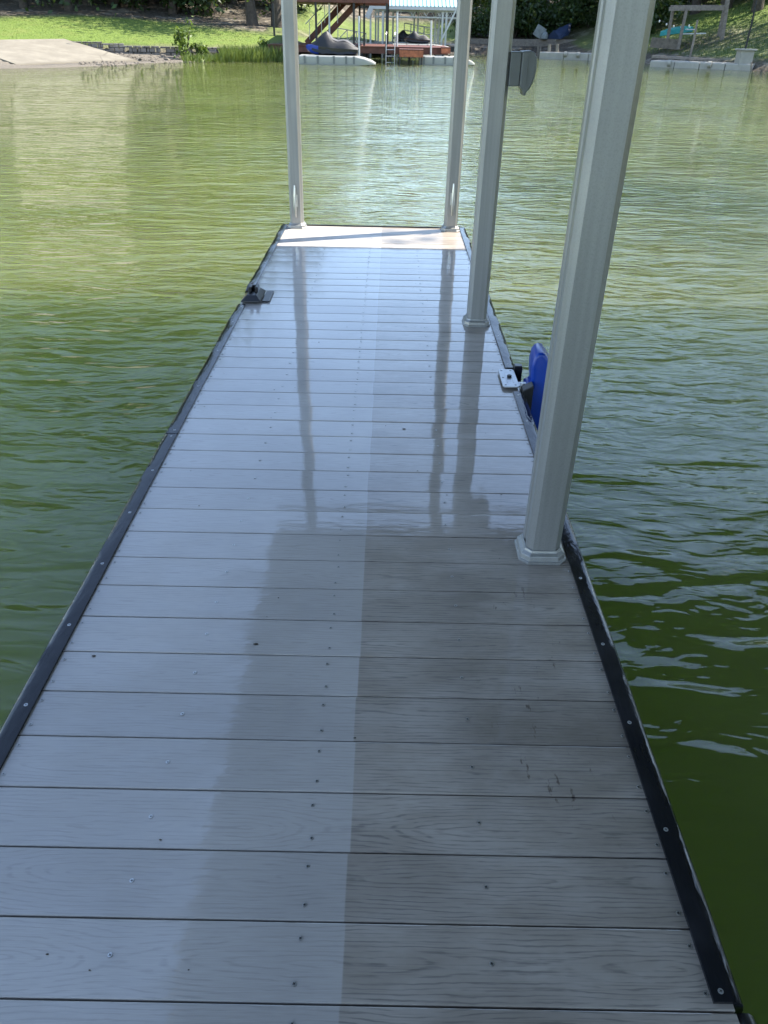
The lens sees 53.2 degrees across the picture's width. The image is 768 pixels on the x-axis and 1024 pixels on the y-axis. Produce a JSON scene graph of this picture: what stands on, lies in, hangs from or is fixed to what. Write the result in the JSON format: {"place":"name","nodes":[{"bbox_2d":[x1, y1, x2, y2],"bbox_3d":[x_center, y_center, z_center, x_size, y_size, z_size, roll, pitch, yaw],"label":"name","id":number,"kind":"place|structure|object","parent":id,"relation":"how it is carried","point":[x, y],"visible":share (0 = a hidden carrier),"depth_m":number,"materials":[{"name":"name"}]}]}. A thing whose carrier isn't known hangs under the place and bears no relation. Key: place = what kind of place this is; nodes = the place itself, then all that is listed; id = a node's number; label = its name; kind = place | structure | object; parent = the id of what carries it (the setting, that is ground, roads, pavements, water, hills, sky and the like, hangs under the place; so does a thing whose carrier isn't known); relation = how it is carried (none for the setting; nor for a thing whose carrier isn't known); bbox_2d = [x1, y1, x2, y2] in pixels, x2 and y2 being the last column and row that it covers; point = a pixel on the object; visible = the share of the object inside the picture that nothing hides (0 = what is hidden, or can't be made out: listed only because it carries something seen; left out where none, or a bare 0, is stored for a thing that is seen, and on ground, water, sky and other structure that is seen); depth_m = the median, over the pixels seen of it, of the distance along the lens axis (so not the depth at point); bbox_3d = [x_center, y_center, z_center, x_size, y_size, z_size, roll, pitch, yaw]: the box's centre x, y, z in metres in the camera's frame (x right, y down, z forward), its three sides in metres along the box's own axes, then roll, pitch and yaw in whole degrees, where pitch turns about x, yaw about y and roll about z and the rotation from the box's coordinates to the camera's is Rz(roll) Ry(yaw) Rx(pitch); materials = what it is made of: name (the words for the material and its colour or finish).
{"place":"outdoors","nodes":[
{"label":"outdoors","id":0,"kind":"place"},
{"bbox_2d":[0,54,767,1023],"bbox_3d":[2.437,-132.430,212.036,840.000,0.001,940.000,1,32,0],"label":"lake water","id":1,"kind":"structure","parent":0,"point":[144,212],"depth_m":5.68,"materials":[{"name":"green liquid"}]},
{"bbox_2d":[299,54,375,64],"bbox_3d":[-2.400,-23.481,39.835,3.944,0.420,1.380,1,32,0],"label":"drive on float","id":2,"kind":"object","parent":1,"relation":"on","point":[311,59],"visible":0.95,"depth_m":39.29,"materials":[{"name":"white plastic"}]},
{"bbox_2d":[306,31,358,55],"bbox_3d":[-2.661,-24.099,39.463,2.719,1.111,1.011,1,32,0],"label":"jet ski","id":3,"kind":"object","parent":2,"relation":"on","point":[325,43],"visible":0.99,"depth_m":39.23,"materials":[{"name":"black plastic"}]},
{"bbox_2d":[267,0,450,64],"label":"red dock","id":4,"kind":"object","parent":1,"relation":"in","point":[408,51],"visible":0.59,"depth_m":41.97,"materials":[{"name":"paint"}]},
{"bbox_2d":[393,44,447,46],"bbox_3d":[2.220,-28.369,46.630,3.400,0.126,1.242,1,32,0],"label":"drive on float","id":5,"kind":"object","parent":4,"relation":"on","point":[420,44],"visible":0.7,"depth_m":46.12,"materials":[{"name":"white plastic"}]},
{"bbox_2d":[404,31,429,43],"bbox_3d":[2.022,-28.741,46.410,1.602,0.657,0.598,1,32,0],"label":"jet ski","id":6,"kind":"object","parent":5,"relation":"on","point":[414,37],"visible":0.98,"depth_m":46.27,"materials":[{"name":"black plastic"}]},
{"bbox_2d":[0,0,755,1023],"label":"covered dock","id":7,"kind":"object","parent":1,"relation":"on","point":[210,812],"visible":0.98,"depth_m":1.85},
{"bbox_2d":[241,282,273,302],"bbox_3d":[-0.764,-1.343,4.647,0.163,0.078,0.291,1,32,0],"label":"mounting bracket","id":8,"kind":"object","parent":7,"relation":"on","point":[254,293],"visible":1,"depth_m":4.58,"materials":[{"name":"black plastic"}]},
{"bbox_2d":[45,267,501,970],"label":"leaf specks","id":9,"kind":"object","parent":7,"relation":"on","point":[161,839],"visible":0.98,"depth_m":2.01,"materials":[{"name":"brown plant"}]},
{"bbox_2d":[498,369,518,387],"bbox_3d":[0.588,-0.635,3.617,0.076,0.016,0.216,1,32,0],"label":"hinge plate","id":10,"kind":"object","parent":7,"relation":"on","point":[508,378],"visible":1,"depth_m":3.61,"materials":[{"name":"metal"}]},
{"bbox_2d":[508,50,536,95],"bbox_3d":[0.656,-2.100,3.668,0.125,0.186,0.124,1,32,0],"label":"outlet box","id":11,"kind":"object","parent":7,"relation":"attached to","point":[523,67],"visible":0.94,"depth_m":3.61,"materials":[{"name":"grey plastic"}]},
{"bbox_2d":[513,343,548,429],"bbox_3d":[0.737,-0.360,3.546,0.236,0.700,0.691,1,32,0],"label":"boat fender","id":12,"kind":"object","parent":7,"relation":"attached to","point":[531,386],"visible":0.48,"depth_m":3.52,"materials":[{"name":"blue plastic"}]},
{"bbox_2d":[365,0,470,56],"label":"boathouse","id":13,"kind":"object","parent":1,"relation":"in","point":[442,7],"visible":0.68,"depth_m":48.88,"materials":[{"name":"white metal"}]},
{"bbox_2d":[337,28,366,43],"bbox_3d":[-2.018,-30.346,48.855,1.834,0.840,1.025,1,32,0],"label":"gangway","id":14,"kind":"object","parent":13,"relation":"on","point":[351,41],"visible":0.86,"depth_m":48.44,"materials":[{"name":"metal"}]},
{"bbox_2d":[379,41,428,43],"bbox_3d":[1.649,-31.176,51.249,4.000,0.420,1.380,1,32,0],"label":"drive on float","id":15,"kind":"object","parent":13,"relation":"on","point":[389,42],"visible":0.29,"depth_m":50.62,"materials":[{"name":"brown plastic"}]},
{"bbox_2d":[393,30,409,41],"bbox_3d":[1.452,-31.644,50.969,1.694,0.695,0.632,-4,33,-7],"label":"jet ski","id":16,"kind":"object","parent":15,"relation":"on","point":[402,34],"visible":0.47,"depth_m":50.78,"materials":[{"name":"black plastic"}]},
{"bbox_2d":[404,23,437,43],"bbox_3d":[2.617,-34.175,54.736,2.411,1.250,1.150,1,32,0],"label":"gangway","id":17,"kind":"object","parent":13,"relation":"attached to","point":[410,31],"visible":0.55,"depth_m":54.23,"materials":[{"name":"white paint"}]},
{"bbox_2d":[419,55,474,65],"bbox_3d":[3.409,-24.546,41.697,3.000,0.420,1.380,1,32,0],"label":"drive on float","id":18,"kind":"object","parent":1,"relation":"on","point":[436,60],"visible":0.59,"depth_m":41.14,"materials":[{"name":"white plastic"}]},
{"bbox_2d":[539,51,591,59],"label":"floating walkway","id":19,"kind":"structure","parent":1,"relation":"on","point":[565,55],"depth_m":52.18,"materials":[{"name":"beige plastic"}]},
{"bbox_2d":[688,20,697,60],"bbox_3d":[17.973,-27.197,44.713,0.193,2.535,0.140,1,32,0],"label":"pole","id":20,"kind":"object","parent":1,"relation":"in","point":[692,45],"visible":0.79,"depth_m":44.52,"materials":[{"name":"grey metal"}]},
{"bbox_2d":[650,60,754,70],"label":"floating walkway","id":21,"kind":"structure","parent":1,"relation":"on","point":[697,64],"depth_m":43.18,"materials":[{"name":"beige plastic"}]},
{"bbox_2d":[734,48,757,66],"bbox_3d":[19.857,-25.038,42.270,0.900,0.864,0.900,1,32,0],"label":"pillar box","id":22,"kind":"object","parent":21,"relation":"on","point":[744,56],"visible":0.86,"depth_m":41.98,"materials":[{"name":"beige plastic"}]},
{"bbox_2d":[745,0,756,48],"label":"pole","id":23,"kind":"object","parent":21,"relation":"on","point":[751,24],"visible":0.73,"depth_m":41.86,"materials":[{"name":"paint"}]},
{"bbox_2d":[0,0,767,70],"bbox_3d":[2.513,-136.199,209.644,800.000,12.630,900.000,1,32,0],"label":"ground","id":24,"kind":"structure","parent":0,"point":[583,41],"depth_m":48.23,"materials":[{"name":"green plant"}]},
{"bbox_2d":[19,0,49,8],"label":"tree","id":25,"kind":"object","parent":24,"relation":"on","point":[23,4],"visible":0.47,"depth_m":47.54,"materials":[{"name":"brown plant"}]},
{"bbox_2d":[0,39,138,64],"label":"boat ramp","id":26,"kind":"object","parent":24,"relation":"on","point":[36,51],"visible":0.59,"depth_m":37.05,"materials":[{"name":"concrete"}]},
{"bbox_2d":[22,0,121,14],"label":"tree","id":27,"kind":"object","parent":24,"relation":"on","point":[68,5],"visible":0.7,"depth_m":47.50,"materials":[{"name":"green plant"}]},
{"bbox_2d":[79,0,113,6],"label":"tree","id":28,"kind":"object","parent":24,"relation":"on","point":[85,2],"visible":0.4,"depth_m":50.03,"materials":[{"name":"green plant"}]},
{"bbox_2d":[98,0,150,11],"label":"shrub","id":29,"kind":"object","parent":24,"relation":"on","point":[130,4],"visible":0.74,"depth_m":50.47,"materials":[{"name":"green plant"}]},
{"bbox_2d":[0,15,256,42],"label":"lawn grass","id":30,"kind":"structure","parent":24,"relation":"on","point":[116,31],"depth_m":43.49,"materials":[{"name":"green plant"}]},
{"bbox_2d":[78,53,203,65],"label":"shore stones","id":31,"kind":"object","parent":24,"relation":"on","point":[102,63],"visible":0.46,"depth_m":36.90,"materials":[{"name":"grey stone"}]},
{"bbox_2d":[72,41,256,55],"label":"retaining wall","id":32,"kind":"structure","parent":24,"relation":"on","point":[169,51],"depth_m":40.36,"materials":[{"name":"stone"}]},
{"bbox_2d":[170,16,196,58],"bbox_3d":[-10.382,-24.467,39.828,1.415,2.225,1.346,-13,35,-21],"label":"leafy bush","id":33,"kind":"object","parent":24,"relation":"on","point":[180,35],"visible":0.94,"depth_m":39.70,"materials":[{"name":"green plant"}]},
{"bbox_2d":[159,0,224,18],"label":"shrub","id":34,"kind":"object","parent":24,"relation":"on","point":[180,2],"visible":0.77,"depth_m":49.95,"materials":[{"name":"green plant"}]},
{"bbox_2d":[160,0,229,19],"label":"shrub","id":35,"kind":"object","parent":24,"relation":"on","point":[192,4],"visible":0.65,"depth_m":49.60,"materials":[{"name":"green plant"}]},
{"bbox_2d":[168,0,225,13],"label":"tree","id":36,"kind":"object","parent":24,"relation":"on","point":[173,10],"visible":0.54,"depth_m":50.51,"materials":[{"name":"brown plant"}]},
{"bbox_2d":[190,41,209,55],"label":"leafy bush","id":37,"kind":"object","parent":24,"relation":"on","point":[202,50],"visible":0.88,"depth_m":40.14,"materials":[{"name":"green plant"}]},
{"bbox_2d":[179,0,227,14],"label":"tree","id":38,"kind":"object","parent":24,"relation":"on","point":[209,7],"visible":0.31,"depth_m":50.90,"materials":[{"name":"green plant"}]},
{"bbox_2d":[179,42,282,61],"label":"shore grass","id":39,"kind":"structure","parent":24,"relation":"on","point":[229,53],"depth_m":40.59,"materials":[{"name":"green plant"}]},
{"bbox_2d":[227,0,237,3],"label":"tree","id":40,"kind":"object","parent":24,"relation":"on","point":[233,2],"depth_m":54.79,"materials":[{"name":"brown plant"}]},
{"bbox_2d":[210,0,268,25],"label":"tree","id":41,"kind":"object","parent":24,"relation":"on","point":[251,15],"visible":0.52,"depth_m":48.09,"materials":[{"name":"brown plant"}]},
{"bbox_2d":[257,36,269,48],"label":"leafy bush","id":42,"kind":"object","parent":24,"relation":"on","point":[263,41],"visible":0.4,"depth_m":42.49,"materials":[{"name":"green plant"}]},
{"bbox_2d":[232,0,305,27],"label":"tree","id":43,"kind":"object","parent":24,"relation":"on","point":[277,13],"visible":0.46,"depth_m":48.41,"materials":[{"name":"brown plant"}]},
{"bbox_2d":[260,0,321,15],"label":"tree","id":44,"kind":"object","parent":24,"relation":"on","point":[265,2],"visible":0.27,"depth_m":53.97,"materials":[{"name":"green plant"}]},
{"bbox_2d":[270,0,322,13],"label":"shrub","id":45,"kind":"object","parent":24,"relation":"on","point":[301,5],"visible":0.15,"depth_m":56.27,"materials":[{"name":"green plant"}]},
{"bbox_2d":[450,4,487,37],"bbox_3d":[7.388,-40.697,63.653,4.286,3.005,3.002,19,36,26],"label":"shrub","id":46,"kind":"object","parent":24,"relation":"on","point":[480,16],"visible":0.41,"depth_m":63.03,"materials":[{"name":"green plant"}]},
{"bbox_2d":[471,16,486,36],"bbox_3d":[7.879,-40.803,63.960,2.539,2.137,2.337,-3,33,-7],"label":"shrub","id":47,"kind":"object","parent":24,"relation":"on","point":[476,33],"visible":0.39,"depth_m":63.74,"materials":[{"name":"green plant"}]},
{"bbox_2d":[472,0,488,10],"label":"shrub","id":48,"kind":"object","parent":24,"relation":"on","point":[478,2],"visible":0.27,"depth_m":71.60,"materials":[{"name":"green plant"}]},
{"bbox_2d":[471,2,513,37],"bbox_3d":[8.941,-40.258,63.229,3.901,3.041,2.732,14,35,20],"label":"shrub","id":49,"kind":"object","parent":24,"relation":"on","point":[484,29],"visible":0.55,"depth_m":62.89,"materials":[{"name":"green plant"}]},
{"bbox_2d":[488,6,527,33],"bbox_3d":[10.163,-41.212,64.413,3.991,2.966,2.795,8,33,11],"label":"shrub","id":50,"kind":"object","parent":24,"relation":"on","point":[518,7],"visible":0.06,"depth_m":63.51,"materials":[{"name":"green plant"}]},
{"bbox_2d":[485,0,552,38],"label":"shrub","id":51,"kind":"object","parent":24,"relation":"on","point":[526,15],"visible":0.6,"depth_m":62.61,"materials":[{"name":"green plant"}]},
{"bbox_2d":[470,39,575,46],"bbox_3d":[12.714,-37.780,61.746,11.470,0.624,0.250,4,32,4],"label":"bank edging","id":52,"kind":"object","parent":24,"relation":"on","point":[529,42],"visible":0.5,"depth_m":61.70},
{"bbox_2d":[533,24,546,39],"bbox_3d":[12.438,-38.367,61.259,1.074,1.074,0.050,1,32,0],"label":"sign board","id":53,"kind":"object","parent":52,"relation":"on","point":[539,30],"visible":1,"depth_m":61.23,"materials":[{"name":"white plastic"}]},
{"bbox_2d":[541,31,547,39],"bbox_3d":[12.829,-38.028,61.233,0.600,0.600,0.571,1,32,0],"label":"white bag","id":54,"kind":"object","parent":52,"relation":"on","point":[544,35],"visible":1,"depth_m":61.06,"materials":[{"name":"white plastic"}]},
{"bbox_2d":[517,6,547,38],"bbox_3d":[12.262,-40.528,63.714,2.928,2.883,4.180,9,33,12],"label":"shrub","id":55,"kind":"object","parent":24,"relation":"on","point":[528,26],"visible":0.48,"depth_m":63.29,"materials":[{"name":"green plant"}]},
{"bbox_2d":[531,0,558,31],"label":"shrub","id":56,"kind":"object","parent":24,"relation":"on","point":[542,4],"visible":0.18,"depth_m":63.64,"materials":[{"name":"green plant"}]},
{"bbox_2d":[533,0,580,33],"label":"shrub","id":57,"kind":"object","parent":24,"relation":"on","point":[555,2],"visible":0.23,"depth_m":63.56,"materials":[{"name":"green plant"}]},
{"bbox_2d":[548,23,570,39],"bbox_3d":[14.333,-38.638,61.775,1.943,1.330,1.487,-22,39,-31],"label":"covered boat","id":58,"kind":"object","parent":24,"relation":"on","point":[561,32],"visible":1,"depth_m":61.32,"materials":[{"name":"blue fabric"}]},
{"bbox_2d":[538,0,584,34],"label":"shrub","id":59,"kind":"object","parent":24,"relation":"on","point":[556,11],"visible":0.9,"depth_m":62.65,"materials":[{"name":"green plant"}]},
{"bbox_2d":[555,11,576,28],"bbox_3d":[14.850,-40.945,63.694,2.722,2.176,2.506,26,40,34],"label":"shrub","id":60,"kind":"object","parent":24,"relation":"on","point":[569,19],"visible":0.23,"depth_m":63.27,"materials":[{"name":"green plant"}]},
{"bbox_2d":[548,0,592,27],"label":"shrub","id":61,"kind":"object","parent":24,"relation":"on","point":[570,1],"visible":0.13,"depth_m":63.37,"materials":[{"name":"green plant"}]},
{"bbox_2d":[572,0,594,28],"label":"shrub","id":62,"kind":"object","parent":24,"relation":"on","point":[577,17],"visible":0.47,"depth_m":62.84,"materials":[{"name":"green plant"}]},
{"bbox_2d":[573,0,598,13],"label":"shrub","id":63,"kind":"object","parent":24,"relation":"on","point":[588,5],"visible":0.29,"depth_m":62.59,"materials":[{"name":"green plant"}]},
{"bbox_2d":[580,10,596,27],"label":"shrub","id":64,"kind":"object","parent":24,"relation":"on","point":[590,20],"visible":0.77,"depth_m":62.73,"materials":[{"name":"green plant"}]},
{"bbox_2d":[583,8,597,23],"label":"shrub","id":65,"kind":"object","parent":24,"relation":"on","point":[592,14],"visible":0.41,"depth_m":62.51,"materials":[{"name":"green plant"}]},
{"bbox_2d":[586,0,598,20],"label":"shrub","id":66,"kind":"object","parent":24,"relation":"on","point":[597,2],"visible":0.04,"depth_m":62.21,"materials":[{"name":"green plant"}]},
{"bbox_2d":[650,4,662,33],"bbox_3d":[18.634,-35.205,54.678,3.128,2.621,3.398,6,33,7],"label":"shrub","id":67,"kind":"object","parent":24,"relation":"on","point":[651,31],"visible":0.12,"depth_m":54.26,"materials":[{"name":"green plant"}]},
{"bbox_2d":[650,37,678,49],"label":"stone wall","id":68,"kind":"structure","parent":24,"relation":"on","point":[664,43],"depth_m":48.83,"materials":[{"name":"grey stone"}]},
{"bbox_2d":[660,26,692,35],"bbox_3d":[18.784,-30.875,49.239,1.974,0.584,0.890,11,34,15],"label":"canoe","id":69,"kind":"object","parent":68,"relation":"on","point":[675,30],"visible":0.8,"depth_m":48.96,"materials":[{"name":"teal plastic"}]},
{"bbox_2d":[652,0,687,29],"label":"shrub","id":70,"kind":"object","parent":24,"relation":"on","point":[663,13],"visible":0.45,"depth_m":54.30,"materials":[{"name":"green plant"}]},
{"bbox_2d":[651,55,721,60],"bbox_3d":[18.385,-26.635,45.064,5.042,0.236,1.000,14,35,20],"label":"access plank","id":71,"kind":"object","parent":24,"relation":"on","point":[683,58],"visible":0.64,"depth_m":44.91,"materials":[{"name":"grey wood"}]},
{"bbox_2d":[672,0,720,11],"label":"shrub","id":72,"kind":"object","parent":24,"relation":"on","point":[703,1],"visible":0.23,"depth_m":57.32,"materials":[{"name":"green plant"}]},
{"bbox_2d":[666,0,729,48],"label":"swing frame","id":73,"kind":"object","parent":24,"relation":"on","point":[722,23],"visible":0.89,"depth_m":47.50,"materials":[{"name":"grey wood"}]},
{"bbox_2d":[689,0,713,14],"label":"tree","id":74,"kind":"object","parent":24,"relation":"on","point":[696,2],"visible":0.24,"depth_m":56.35,"materials":[{"name":"green plant"}]},
{"bbox_2d":[647,0,767,58],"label":"bank grass","id":75,"kind":"structure","parent":24,"relation":"on","point":[710,35],"depth_m":49.13,"materials":[{"name":"green plant"}]},
{"bbox_2d":[719,0,732,10],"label":"tree","id":76,"kind":"object","parent":24,"relation":"on","point":[730,3],"depth_m":54.61,"materials":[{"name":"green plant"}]},
{"bbox_2d":[706,0,764,16],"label":"tree","id":77,"kind":"object","parent":24,"relation":"on","point":[760,5],"visible":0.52,"depth_m":51.31,"materials":[{"name":"green plant"}]}
]}

